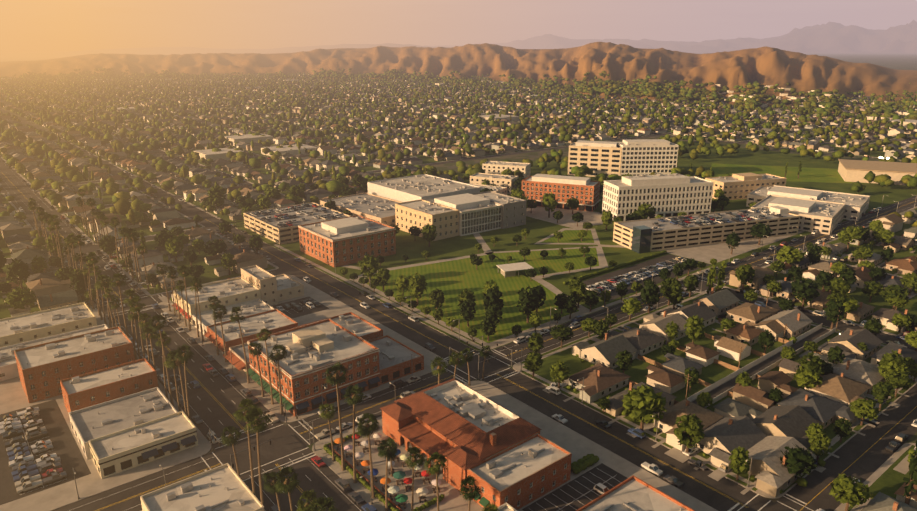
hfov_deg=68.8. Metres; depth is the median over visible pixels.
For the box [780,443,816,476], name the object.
tree
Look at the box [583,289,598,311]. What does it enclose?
tree
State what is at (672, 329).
tree
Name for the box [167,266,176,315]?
palm
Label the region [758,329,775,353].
tree
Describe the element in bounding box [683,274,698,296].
tree
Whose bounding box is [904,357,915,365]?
tree
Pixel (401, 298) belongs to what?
tree
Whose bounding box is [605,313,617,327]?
tree
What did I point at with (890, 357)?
tree
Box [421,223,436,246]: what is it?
tree
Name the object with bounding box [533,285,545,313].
tree
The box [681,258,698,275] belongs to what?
tree
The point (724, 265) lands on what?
tree
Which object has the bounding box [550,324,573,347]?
tree
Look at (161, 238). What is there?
tree
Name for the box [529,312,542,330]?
tree
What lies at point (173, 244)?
tree
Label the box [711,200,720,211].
tree
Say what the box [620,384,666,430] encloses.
tree
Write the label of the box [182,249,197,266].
tree
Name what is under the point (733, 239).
tree
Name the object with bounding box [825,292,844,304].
tree
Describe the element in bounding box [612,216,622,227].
tree
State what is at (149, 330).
palm
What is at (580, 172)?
tree
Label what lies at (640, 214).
tree
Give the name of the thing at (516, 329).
tree
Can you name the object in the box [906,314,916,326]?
tree
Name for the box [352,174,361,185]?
tree
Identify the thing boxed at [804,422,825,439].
tree
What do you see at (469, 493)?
palm
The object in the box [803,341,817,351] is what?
tree
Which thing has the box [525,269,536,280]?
tree
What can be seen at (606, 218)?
tree
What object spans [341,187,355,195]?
tree
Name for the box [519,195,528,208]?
tree
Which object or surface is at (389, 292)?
tree
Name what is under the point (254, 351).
palm
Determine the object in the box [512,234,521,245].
tree
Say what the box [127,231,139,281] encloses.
palm
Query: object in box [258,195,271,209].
tree
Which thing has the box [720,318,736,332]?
tree
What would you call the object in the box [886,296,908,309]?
tree
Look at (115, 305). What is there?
palm
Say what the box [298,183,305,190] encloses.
tree
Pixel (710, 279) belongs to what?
tree
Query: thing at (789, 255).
tree
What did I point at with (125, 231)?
palm
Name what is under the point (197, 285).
palm
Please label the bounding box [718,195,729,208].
tree
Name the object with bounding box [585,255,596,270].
tree
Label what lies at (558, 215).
tree
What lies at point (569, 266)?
tree
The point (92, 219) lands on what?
palm
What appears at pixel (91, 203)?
palm
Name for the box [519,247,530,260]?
tree
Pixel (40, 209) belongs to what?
palm
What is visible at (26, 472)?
cars
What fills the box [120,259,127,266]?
tree
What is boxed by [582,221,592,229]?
tree
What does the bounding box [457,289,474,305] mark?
tree
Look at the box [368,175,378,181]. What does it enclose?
tree
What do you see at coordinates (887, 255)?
tree
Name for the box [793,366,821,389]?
tree
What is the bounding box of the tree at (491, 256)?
[489,254,494,261]
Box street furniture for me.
[43,195,916,504]
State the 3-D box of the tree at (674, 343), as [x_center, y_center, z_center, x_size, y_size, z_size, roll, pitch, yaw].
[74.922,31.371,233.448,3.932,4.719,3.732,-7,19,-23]
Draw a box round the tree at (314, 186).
[310,183,318,189]
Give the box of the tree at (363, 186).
[359,180,367,191]
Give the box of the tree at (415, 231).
[408,226,421,240]
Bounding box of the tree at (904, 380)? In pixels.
[885,371,912,396]
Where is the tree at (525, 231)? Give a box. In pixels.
[521,228,529,238]
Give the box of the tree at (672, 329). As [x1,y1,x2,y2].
[664,321,679,341]
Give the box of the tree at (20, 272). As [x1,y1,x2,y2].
[7,258,30,288]
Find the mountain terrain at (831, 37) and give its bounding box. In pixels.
[424,20,916,53]
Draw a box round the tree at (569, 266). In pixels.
[564,262,573,273]
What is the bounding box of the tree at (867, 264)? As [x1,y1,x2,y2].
[858,260,874,269]
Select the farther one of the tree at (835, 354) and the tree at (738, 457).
the tree at (835, 354)
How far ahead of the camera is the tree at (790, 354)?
220.33 m
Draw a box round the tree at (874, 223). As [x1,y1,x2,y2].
[868,219,882,230]
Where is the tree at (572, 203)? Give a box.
[566,197,579,213]
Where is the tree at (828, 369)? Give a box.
[821,362,832,374]
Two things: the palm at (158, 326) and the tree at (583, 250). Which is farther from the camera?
the tree at (583, 250)
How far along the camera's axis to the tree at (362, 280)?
295.70 m
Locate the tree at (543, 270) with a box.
[539,266,547,277]
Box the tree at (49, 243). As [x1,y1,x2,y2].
[45,233,63,256]
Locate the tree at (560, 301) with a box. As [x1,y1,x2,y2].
[554,293,567,313]
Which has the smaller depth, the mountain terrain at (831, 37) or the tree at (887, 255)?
the tree at (887, 255)
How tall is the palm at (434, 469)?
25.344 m
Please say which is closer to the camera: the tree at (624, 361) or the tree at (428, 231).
the tree at (624, 361)
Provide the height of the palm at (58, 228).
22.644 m
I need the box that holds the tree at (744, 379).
[735,370,753,386]
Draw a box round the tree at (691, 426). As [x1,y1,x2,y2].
[673,413,704,452]
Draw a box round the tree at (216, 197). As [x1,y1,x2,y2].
[207,184,225,207]
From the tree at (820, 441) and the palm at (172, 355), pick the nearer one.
the tree at (820, 441)
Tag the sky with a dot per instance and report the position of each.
(25, 25)
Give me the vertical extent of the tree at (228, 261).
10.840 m
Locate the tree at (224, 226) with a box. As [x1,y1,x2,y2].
[218,221,231,236]
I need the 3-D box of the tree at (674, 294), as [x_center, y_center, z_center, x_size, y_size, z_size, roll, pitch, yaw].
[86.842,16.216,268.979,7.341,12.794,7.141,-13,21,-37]
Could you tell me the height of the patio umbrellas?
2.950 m
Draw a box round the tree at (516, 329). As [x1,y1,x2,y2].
[511,325,522,337]
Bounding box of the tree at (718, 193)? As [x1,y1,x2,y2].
[714,188,724,199]
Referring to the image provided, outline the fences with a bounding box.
[628,318,868,407]
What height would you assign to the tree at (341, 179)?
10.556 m
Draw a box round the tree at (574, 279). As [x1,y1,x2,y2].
[568,276,581,289]
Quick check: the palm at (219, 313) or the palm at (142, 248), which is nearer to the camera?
the palm at (219, 313)
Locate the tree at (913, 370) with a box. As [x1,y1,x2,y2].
[907,363,916,381]
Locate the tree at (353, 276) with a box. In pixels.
[349,273,357,279]
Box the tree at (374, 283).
[369,278,377,291]
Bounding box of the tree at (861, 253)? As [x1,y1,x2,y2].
[852,247,873,263]
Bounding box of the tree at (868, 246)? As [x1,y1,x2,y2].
[862,244,872,250]
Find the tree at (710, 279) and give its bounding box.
[705,266,713,293]
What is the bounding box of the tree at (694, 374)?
[682,367,699,390]
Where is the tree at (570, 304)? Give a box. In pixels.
[564,295,577,318]
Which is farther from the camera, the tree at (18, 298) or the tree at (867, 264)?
the tree at (867, 264)
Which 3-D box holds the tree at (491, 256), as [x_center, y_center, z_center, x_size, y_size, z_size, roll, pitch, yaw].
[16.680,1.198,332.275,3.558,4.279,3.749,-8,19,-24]
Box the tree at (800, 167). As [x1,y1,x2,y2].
[797,161,801,177]
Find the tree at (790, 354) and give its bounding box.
[780,346,796,360]
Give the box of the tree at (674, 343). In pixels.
[668,339,679,349]
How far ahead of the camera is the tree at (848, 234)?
344.87 m
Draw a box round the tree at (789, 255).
[776,245,804,264]
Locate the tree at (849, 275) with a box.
[837,265,856,287]
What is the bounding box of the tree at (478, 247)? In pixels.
[475,243,481,251]
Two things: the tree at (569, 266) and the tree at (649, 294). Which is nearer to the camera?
the tree at (649, 294)
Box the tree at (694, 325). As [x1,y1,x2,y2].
[684,315,705,342]
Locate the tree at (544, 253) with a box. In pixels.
[540,250,548,259]
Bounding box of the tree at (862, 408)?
[849,398,879,425]
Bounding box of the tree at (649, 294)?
[641,281,660,312]
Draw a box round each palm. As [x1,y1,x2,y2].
[28,201,39,236]
[29,198,37,229]
[36,207,46,248]
[37,211,49,253]
[37,212,51,255]
[42,213,56,257]
[46,221,61,267]
[49,214,63,267]
[53,221,60,255]
[62,247,70,267]
[63,238,70,266]
[65,233,77,272]
[65,238,77,268]
[71,251,85,297]
[72,234,88,301]
[75,197,85,232]
[77,188,90,236]
[77,199,87,234]
[82,266,92,306]
[83,257,94,309]
[85,198,96,242]
[86,198,98,245]
[86,251,102,319]
[90,209,100,238]
[90,266,101,315]
[94,285,106,323]
[95,211,104,234]
[95,274,113,326]
[97,276,113,327]
[100,217,111,255]
[103,288,116,325]
[108,298,121,329]
[110,216,120,263]
[110,219,123,266]
[110,273,128,337]
[118,226,127,270]
[120,227,129,273]
[121,229,134,277]
[123,288,140,359]
[125,228,141,282]
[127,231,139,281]
[127,307,140,358]
[128,296,147,357]
[136,245,149,290]
[138,312,152,363]
[141,326,158,387]
[147,314,173,406]
[155,264,170,310]
[155,330,171,400]
[163,351,180,411]
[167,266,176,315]
[167,269,180,319]
[167,349,188,416]
[174,344,193,420]
[175,280,186,326]
[177,265,190,330]
[190,281,203,336]
[191,277,203,340]
[207,296,221,354]
[212,304,227,361]
[221,426,242,476]
[228,306,249,382]
[233,398,260,495]
[242,407,273,510]
[247,342,263,396]
[256,327,273,404]
[262,471,284,510]
[268,344,287,414]
[275,465,300,510]
[296,489,318,510]
[310,496,337,510]
[319,404,335,460]
[325,362,348,470]
[343,384,365,482]
[355,412,379,497]
[377,440,397,510]
[382,437,397,476]
[404,446,424,510]
[423,452,447,510]
[430,356,447,383]
[448,351,465,378]
[458,475,482,510]
[459,348,473,385]
[479,345,492,378]
[482,502,498,510]
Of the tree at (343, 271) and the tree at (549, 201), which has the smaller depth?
the tree at (343, 271)
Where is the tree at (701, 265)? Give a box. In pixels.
[697,261,706,271]
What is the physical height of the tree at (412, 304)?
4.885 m
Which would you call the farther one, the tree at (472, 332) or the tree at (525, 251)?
the tree at (525, 251)
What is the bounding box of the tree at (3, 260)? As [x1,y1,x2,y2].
[0,250,6,272]
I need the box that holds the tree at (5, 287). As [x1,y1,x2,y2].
[0,282,11,293]
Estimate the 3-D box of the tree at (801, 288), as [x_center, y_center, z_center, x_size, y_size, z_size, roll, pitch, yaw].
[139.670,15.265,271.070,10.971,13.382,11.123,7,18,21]
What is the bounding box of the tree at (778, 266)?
[770,260,784,275]
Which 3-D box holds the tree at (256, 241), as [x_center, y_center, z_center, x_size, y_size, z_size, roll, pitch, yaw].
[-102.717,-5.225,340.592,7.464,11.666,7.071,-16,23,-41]
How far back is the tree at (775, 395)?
195.04 m
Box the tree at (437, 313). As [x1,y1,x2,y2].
[433,309,443,323]
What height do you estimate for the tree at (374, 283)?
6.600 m
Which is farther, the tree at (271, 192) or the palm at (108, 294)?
the tree at (271, 192)
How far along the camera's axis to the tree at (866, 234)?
357.24 m
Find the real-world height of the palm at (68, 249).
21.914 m
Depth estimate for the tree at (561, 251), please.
337.52 m
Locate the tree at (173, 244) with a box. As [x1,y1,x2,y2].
[165,235,183,261]
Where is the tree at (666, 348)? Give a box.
[660,344,674,354]
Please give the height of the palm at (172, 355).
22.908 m
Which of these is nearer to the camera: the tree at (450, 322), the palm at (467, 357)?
the palm at (467, 357)
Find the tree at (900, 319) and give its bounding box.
[891,313,912,332]
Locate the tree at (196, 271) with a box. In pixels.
[188,264,204,279]
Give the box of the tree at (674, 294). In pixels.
[666,281,684,309]
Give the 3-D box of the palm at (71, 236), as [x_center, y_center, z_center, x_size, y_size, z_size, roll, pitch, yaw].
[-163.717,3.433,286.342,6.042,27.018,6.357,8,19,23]
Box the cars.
[0,126,916,510]
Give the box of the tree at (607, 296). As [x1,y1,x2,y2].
[600,290,611,305]
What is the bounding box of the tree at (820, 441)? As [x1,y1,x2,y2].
[808,431,831,460]
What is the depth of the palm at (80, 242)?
273.57 m
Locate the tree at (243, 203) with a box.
[239,200,250,208]
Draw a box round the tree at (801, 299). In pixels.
[797,293,810,302]
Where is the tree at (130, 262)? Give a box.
[127,254,133,279]
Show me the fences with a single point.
(728, 392)
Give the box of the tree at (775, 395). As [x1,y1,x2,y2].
[767,387,783,405]
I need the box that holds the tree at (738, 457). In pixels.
[729,446,750,480]
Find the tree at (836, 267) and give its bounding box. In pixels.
[830,262,847,273]
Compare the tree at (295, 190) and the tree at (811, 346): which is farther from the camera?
the tree at (295, 190)
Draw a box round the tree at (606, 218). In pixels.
[601,209,612,229]
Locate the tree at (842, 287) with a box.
[826,277,850,297]
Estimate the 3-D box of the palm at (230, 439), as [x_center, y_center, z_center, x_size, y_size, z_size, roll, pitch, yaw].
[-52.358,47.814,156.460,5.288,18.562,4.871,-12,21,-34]
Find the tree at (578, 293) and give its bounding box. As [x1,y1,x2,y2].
[570,281,586,307]
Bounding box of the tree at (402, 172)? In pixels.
[396,166,407,177]
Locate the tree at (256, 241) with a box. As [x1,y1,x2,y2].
[249,234,263,254]
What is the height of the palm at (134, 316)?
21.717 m
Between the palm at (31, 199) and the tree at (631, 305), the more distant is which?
the palm at (31, 199)
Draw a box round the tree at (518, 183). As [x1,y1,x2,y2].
[514,177,524,188]
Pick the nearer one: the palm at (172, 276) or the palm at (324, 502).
the palm at (324, 502)
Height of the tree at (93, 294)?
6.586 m
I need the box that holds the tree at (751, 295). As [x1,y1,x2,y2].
[743,290,757,302]
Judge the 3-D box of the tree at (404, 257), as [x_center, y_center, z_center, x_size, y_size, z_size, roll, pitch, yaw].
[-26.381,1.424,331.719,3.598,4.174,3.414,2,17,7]
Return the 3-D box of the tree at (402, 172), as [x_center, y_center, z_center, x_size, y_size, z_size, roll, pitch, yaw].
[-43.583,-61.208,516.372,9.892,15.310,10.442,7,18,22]
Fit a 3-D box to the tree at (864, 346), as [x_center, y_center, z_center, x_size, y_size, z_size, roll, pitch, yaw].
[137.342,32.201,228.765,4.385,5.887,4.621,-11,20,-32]
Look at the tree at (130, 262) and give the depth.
304.48 m
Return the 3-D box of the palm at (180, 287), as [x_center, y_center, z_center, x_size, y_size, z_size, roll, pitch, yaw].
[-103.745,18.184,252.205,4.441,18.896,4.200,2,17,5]
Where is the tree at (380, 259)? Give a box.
[376,254,384,265]
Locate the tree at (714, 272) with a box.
[710,262,716,292]
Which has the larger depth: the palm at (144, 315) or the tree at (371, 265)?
the tree at (371, 265)
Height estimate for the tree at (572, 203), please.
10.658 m
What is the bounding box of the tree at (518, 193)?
[511,187,525,196]
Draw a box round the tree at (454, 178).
[451,175,458,181]
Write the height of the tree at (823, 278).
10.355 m
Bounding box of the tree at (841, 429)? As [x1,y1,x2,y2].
[832,418,852,442]
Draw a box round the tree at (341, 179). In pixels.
[337,176,348,183]
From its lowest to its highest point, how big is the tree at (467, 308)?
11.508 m
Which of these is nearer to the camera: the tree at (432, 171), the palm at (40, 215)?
the palm at (40, 215)
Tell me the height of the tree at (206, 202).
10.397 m
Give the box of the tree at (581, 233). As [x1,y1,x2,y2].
[577,230,586,241]
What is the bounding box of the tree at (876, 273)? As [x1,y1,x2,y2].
[867,266,886,280]
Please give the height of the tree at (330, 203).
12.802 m
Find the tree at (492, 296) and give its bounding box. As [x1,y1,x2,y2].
[483,288,503,308]
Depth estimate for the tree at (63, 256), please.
321.14 m
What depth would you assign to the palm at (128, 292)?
220.74 m
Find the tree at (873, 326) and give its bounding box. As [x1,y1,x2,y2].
[864,318,882,335]
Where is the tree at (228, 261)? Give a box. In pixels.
[221,253,236,274]
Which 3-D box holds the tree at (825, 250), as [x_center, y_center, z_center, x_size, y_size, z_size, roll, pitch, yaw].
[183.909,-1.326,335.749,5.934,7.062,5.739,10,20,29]
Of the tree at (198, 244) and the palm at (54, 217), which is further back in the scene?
the tree at (198, 244)
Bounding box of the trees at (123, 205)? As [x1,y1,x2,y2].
[0,68,916,246]
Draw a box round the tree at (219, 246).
[203,239,226,256]
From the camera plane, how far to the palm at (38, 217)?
339.37 m
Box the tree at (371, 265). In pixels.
[360,254,378,283]
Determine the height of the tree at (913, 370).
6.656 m
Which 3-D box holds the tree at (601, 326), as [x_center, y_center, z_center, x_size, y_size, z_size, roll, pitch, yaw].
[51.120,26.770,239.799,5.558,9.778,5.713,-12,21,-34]
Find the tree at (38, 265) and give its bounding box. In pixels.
[30,255,48,273]
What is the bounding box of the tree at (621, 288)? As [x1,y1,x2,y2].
[616,281,627,299]
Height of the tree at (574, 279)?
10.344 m
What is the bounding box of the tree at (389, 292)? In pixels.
[384,289,393,299]
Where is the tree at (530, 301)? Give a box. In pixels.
[516,286,540,322]
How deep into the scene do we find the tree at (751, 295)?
274.98 m
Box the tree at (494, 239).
[490,236,498,242]
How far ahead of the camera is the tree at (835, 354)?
216.91 m
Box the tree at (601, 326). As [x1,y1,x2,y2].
[594,319,609,339]
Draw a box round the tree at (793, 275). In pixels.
[787,265,802,280]
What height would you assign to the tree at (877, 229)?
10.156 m
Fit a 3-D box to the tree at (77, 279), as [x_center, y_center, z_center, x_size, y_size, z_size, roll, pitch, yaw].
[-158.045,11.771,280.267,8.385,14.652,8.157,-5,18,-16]
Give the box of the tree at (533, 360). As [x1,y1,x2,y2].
[524,352,544,376]
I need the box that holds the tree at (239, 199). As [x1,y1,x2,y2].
[235,195,245,203]
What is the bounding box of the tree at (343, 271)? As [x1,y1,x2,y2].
[340,268,347,276]
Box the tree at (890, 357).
[880,350,907,372]
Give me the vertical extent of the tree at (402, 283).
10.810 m
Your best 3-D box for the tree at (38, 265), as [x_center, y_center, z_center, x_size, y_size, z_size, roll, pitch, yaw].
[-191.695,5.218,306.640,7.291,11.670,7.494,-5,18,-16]
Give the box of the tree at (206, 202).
[203,197,211,211]
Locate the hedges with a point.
(583, 463)
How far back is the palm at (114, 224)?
318.01 m
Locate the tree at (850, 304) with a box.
[842,296,860,316]
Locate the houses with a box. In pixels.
[0,73,916,510]
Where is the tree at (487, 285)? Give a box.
[481,280,499,297]
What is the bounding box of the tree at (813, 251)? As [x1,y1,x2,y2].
[805,243,821,263]
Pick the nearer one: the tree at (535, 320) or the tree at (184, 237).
the tree at (535, 320)
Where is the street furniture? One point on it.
(411, 359)
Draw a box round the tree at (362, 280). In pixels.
[358,276,367,286]
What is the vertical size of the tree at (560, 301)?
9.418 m
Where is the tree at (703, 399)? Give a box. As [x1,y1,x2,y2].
[696,392,712,409]
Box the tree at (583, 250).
[579,246,589,256]
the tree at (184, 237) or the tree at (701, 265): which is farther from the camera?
the tree at (184, 237)
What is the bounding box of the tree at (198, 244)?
[191,239,204,253]
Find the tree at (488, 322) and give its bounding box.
[480,315,496,340]
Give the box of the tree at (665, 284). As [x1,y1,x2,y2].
[660,277,679,305]
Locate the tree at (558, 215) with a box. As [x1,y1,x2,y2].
[553,210,563,222]
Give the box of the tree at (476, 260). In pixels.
[471,255,482,269]
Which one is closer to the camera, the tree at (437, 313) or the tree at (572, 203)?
the tree at (437, 313)
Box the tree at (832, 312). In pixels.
[824,298,845,328]
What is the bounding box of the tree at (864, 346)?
[857,342,869,350]
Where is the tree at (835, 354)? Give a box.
[827,346,844,363]
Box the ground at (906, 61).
[0,51,916,502]
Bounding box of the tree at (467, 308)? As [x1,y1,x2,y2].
[459,298,476,325]
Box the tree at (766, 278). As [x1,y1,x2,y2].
[763,274,775,282]
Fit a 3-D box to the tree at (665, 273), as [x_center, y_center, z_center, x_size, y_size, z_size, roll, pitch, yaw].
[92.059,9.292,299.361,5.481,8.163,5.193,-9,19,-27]
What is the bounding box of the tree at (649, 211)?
[638,203,654,216]
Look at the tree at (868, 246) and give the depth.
341.63 m
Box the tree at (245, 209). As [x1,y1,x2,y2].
[240,204,250,217]
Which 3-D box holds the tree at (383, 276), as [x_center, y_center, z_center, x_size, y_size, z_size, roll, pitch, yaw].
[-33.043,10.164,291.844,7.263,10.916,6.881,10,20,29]
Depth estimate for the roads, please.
199.04 m
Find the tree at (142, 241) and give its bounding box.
[139,230,146,250]
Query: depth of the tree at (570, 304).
259.77 m
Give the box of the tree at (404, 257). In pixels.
[401,254,408,262]
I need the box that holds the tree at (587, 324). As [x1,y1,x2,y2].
[580,317,596,336]
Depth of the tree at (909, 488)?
151.74 m
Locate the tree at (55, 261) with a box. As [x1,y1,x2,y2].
[49,256,63,269]
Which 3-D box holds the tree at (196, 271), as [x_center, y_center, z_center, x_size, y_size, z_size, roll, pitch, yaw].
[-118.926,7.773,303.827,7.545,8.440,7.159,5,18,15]
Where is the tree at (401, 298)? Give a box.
[395,294,405,305]
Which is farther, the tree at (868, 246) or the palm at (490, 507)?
the tree at (868, 246)
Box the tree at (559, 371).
[550,360,570,388]
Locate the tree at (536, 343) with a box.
[527,331,543,352]
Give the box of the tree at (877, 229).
[871,226,884,243]
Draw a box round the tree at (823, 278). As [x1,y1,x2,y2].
[816,270,833,289]
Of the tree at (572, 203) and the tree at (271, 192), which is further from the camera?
the tree at (271, 192)
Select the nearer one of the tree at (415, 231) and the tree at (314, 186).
the tree at (415, 231)
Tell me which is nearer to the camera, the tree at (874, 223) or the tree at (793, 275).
the tree at (793, 275)
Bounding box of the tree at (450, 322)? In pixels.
[445,317,458,330]
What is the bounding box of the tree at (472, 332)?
[467,327,477,340]
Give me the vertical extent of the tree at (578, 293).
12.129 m
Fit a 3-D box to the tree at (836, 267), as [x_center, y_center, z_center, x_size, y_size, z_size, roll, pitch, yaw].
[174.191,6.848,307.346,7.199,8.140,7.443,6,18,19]
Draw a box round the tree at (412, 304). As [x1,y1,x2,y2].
[408,300,417,311]
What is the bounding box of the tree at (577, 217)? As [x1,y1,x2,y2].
[572,212,583,226]
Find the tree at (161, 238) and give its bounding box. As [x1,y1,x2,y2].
[154,230,173,247]
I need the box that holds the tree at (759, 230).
[749,222,772,244]
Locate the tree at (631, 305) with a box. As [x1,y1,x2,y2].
[621,297,642,320]
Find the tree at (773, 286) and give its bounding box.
[766,280,781,296]
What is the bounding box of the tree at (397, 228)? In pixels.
[389,225,399,234]
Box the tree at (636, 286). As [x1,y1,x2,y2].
[631,282,642,294]
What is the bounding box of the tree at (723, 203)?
[719,200,726,210]
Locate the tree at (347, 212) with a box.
[343,209,351,215]
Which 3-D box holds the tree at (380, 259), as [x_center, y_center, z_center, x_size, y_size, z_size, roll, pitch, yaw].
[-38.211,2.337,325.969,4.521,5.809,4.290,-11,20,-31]
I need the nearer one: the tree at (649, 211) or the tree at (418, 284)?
the tree at (418, 284)
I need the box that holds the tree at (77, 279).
[68,268,89,299]
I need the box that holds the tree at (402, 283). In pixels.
[395,275,408,295]
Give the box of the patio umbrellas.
[334,433,441,508]
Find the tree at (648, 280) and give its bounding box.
[643,279,654,284]
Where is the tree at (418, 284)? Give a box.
[407,272,427,305]
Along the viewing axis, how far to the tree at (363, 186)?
470.71 m
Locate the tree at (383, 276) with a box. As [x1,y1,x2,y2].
[375,268,390,290]
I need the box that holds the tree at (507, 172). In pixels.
[502,169,513,175]
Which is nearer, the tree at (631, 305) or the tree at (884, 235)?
the tree at (631, 305)
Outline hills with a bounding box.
[0,42,916,123]
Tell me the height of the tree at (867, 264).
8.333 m
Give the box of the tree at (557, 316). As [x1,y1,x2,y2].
[554,313,560,322]
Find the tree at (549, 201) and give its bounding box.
[541,192,557,217]
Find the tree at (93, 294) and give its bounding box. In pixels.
[84,289,95,299]
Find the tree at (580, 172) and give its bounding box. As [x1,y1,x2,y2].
[575,168,585,176]
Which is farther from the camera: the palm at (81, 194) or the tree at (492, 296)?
the palm at (81, 194)
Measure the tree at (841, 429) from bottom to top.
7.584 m
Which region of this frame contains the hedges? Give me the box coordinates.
[7,240,916,510]
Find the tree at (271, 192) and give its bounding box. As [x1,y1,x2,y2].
[264,187,280,198]
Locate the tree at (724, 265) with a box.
[719,261,726,289]
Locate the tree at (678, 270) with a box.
[672,262,683,278]
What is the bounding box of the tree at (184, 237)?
[179,233,190,243]
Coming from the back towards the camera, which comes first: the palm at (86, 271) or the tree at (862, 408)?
the palm at (86, 271)
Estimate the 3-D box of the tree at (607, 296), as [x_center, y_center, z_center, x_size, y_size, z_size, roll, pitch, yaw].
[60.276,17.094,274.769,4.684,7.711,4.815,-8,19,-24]
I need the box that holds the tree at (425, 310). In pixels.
[421,305,430,317]
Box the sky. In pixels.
[0,0,916,51]
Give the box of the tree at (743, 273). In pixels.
[734,264,756,289]
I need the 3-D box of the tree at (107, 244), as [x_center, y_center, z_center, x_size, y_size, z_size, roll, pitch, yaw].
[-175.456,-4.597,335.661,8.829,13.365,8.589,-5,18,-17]
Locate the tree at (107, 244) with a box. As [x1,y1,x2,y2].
[99,234,117,258]
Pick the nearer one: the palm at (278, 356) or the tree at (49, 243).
the palm at (278, 356)
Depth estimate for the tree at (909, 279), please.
284.68 m
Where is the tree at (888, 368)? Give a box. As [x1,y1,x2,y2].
[878,361,910,378]
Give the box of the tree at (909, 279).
[899,272,916,295]
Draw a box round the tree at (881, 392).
[871,381,895,409]
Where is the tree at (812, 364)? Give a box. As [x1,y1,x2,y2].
[795,351,824,383]
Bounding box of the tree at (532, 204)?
[527,199,536,212]
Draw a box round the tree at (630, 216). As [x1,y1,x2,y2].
[626,212,639,220]
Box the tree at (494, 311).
[485,303,502,323]
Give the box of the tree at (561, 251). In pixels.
[557,247,566,257]
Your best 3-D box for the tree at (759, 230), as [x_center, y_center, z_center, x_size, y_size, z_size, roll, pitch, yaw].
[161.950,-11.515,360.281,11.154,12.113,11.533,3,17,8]
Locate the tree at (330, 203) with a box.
[325,199,336,209]
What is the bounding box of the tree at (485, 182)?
[482,178,490,184]
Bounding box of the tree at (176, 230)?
[171,226,183,234]
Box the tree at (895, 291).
[880,284,911,309]
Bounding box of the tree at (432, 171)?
[426,167,436,175]
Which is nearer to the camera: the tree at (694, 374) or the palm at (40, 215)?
the tree at (694, 374)
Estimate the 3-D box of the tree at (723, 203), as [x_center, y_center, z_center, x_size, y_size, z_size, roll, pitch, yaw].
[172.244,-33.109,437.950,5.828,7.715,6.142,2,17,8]
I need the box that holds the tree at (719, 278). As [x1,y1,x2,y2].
[715,265,722,291]
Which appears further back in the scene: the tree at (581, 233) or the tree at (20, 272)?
the tree at (581, 233)
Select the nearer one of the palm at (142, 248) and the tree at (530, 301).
the tree at (530, 301)
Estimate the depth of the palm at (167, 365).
185.88 m
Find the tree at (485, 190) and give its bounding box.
[480,187,492,192]
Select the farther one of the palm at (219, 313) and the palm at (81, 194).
the palm at (81, 194)
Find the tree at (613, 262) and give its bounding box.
[609,260,616,266]
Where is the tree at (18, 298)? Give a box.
[3,287,35,308]
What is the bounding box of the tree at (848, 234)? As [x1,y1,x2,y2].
[837,226,863,251]
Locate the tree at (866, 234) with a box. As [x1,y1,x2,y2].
[856,226,869,245]
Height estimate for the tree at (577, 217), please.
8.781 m
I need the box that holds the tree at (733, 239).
[726,232,740,253]
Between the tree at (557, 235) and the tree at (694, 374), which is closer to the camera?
the tree at (694, 374)
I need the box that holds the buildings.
[0,139,916,510]
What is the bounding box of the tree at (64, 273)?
[55,267,73,279]
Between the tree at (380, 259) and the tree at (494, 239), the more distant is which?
the tree at (494, 239)
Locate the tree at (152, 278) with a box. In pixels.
[145,273,157,286]
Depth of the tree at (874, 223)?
372.19 m
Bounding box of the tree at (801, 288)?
[790,276,819,307]
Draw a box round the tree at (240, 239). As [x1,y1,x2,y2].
[236,234,245,246]
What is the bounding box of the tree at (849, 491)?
[829,473,869,510]
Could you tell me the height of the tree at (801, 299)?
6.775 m
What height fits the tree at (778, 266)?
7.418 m
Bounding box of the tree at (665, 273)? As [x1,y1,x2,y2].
[659,268,670,280]
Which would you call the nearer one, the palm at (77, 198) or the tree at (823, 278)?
the tree at (823, 278)
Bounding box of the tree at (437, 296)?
[429,288,445,308]
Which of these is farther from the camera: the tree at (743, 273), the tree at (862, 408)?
the tree at (743, 273)
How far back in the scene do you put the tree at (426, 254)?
333.41 m
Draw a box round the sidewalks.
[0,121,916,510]
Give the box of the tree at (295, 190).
[288,185,300,195]
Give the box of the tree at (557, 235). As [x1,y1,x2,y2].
[553,231,562,241]
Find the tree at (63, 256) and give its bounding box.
[57,242,65,267]
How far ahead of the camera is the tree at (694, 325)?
233.96 m
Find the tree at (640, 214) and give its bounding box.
[633,209,648,219]
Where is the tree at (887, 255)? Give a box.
[881,245,894,264]
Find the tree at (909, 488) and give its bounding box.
[901,440,916,504]
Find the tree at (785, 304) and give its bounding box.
[778,298,794,310]
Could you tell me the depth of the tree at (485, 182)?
480.48 m
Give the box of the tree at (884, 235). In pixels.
[875,229,895,248]
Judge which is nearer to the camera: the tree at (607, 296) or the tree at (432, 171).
the tree at (607, 296)
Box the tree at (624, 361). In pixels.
[615,349,632,372]
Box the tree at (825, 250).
[820,246,831,259]
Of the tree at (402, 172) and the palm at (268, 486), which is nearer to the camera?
the palm at (268, 486)
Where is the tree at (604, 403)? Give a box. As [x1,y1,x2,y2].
[597,397,610,412]
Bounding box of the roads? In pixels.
[0,81,916,510]
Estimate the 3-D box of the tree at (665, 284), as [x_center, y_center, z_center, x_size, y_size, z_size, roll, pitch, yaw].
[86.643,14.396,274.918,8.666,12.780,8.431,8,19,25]
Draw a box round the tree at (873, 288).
[861,279,885,301]
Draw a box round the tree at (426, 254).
[421,251,430,259]
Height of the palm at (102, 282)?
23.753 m
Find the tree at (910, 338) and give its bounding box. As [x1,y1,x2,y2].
[904,330,916,351]

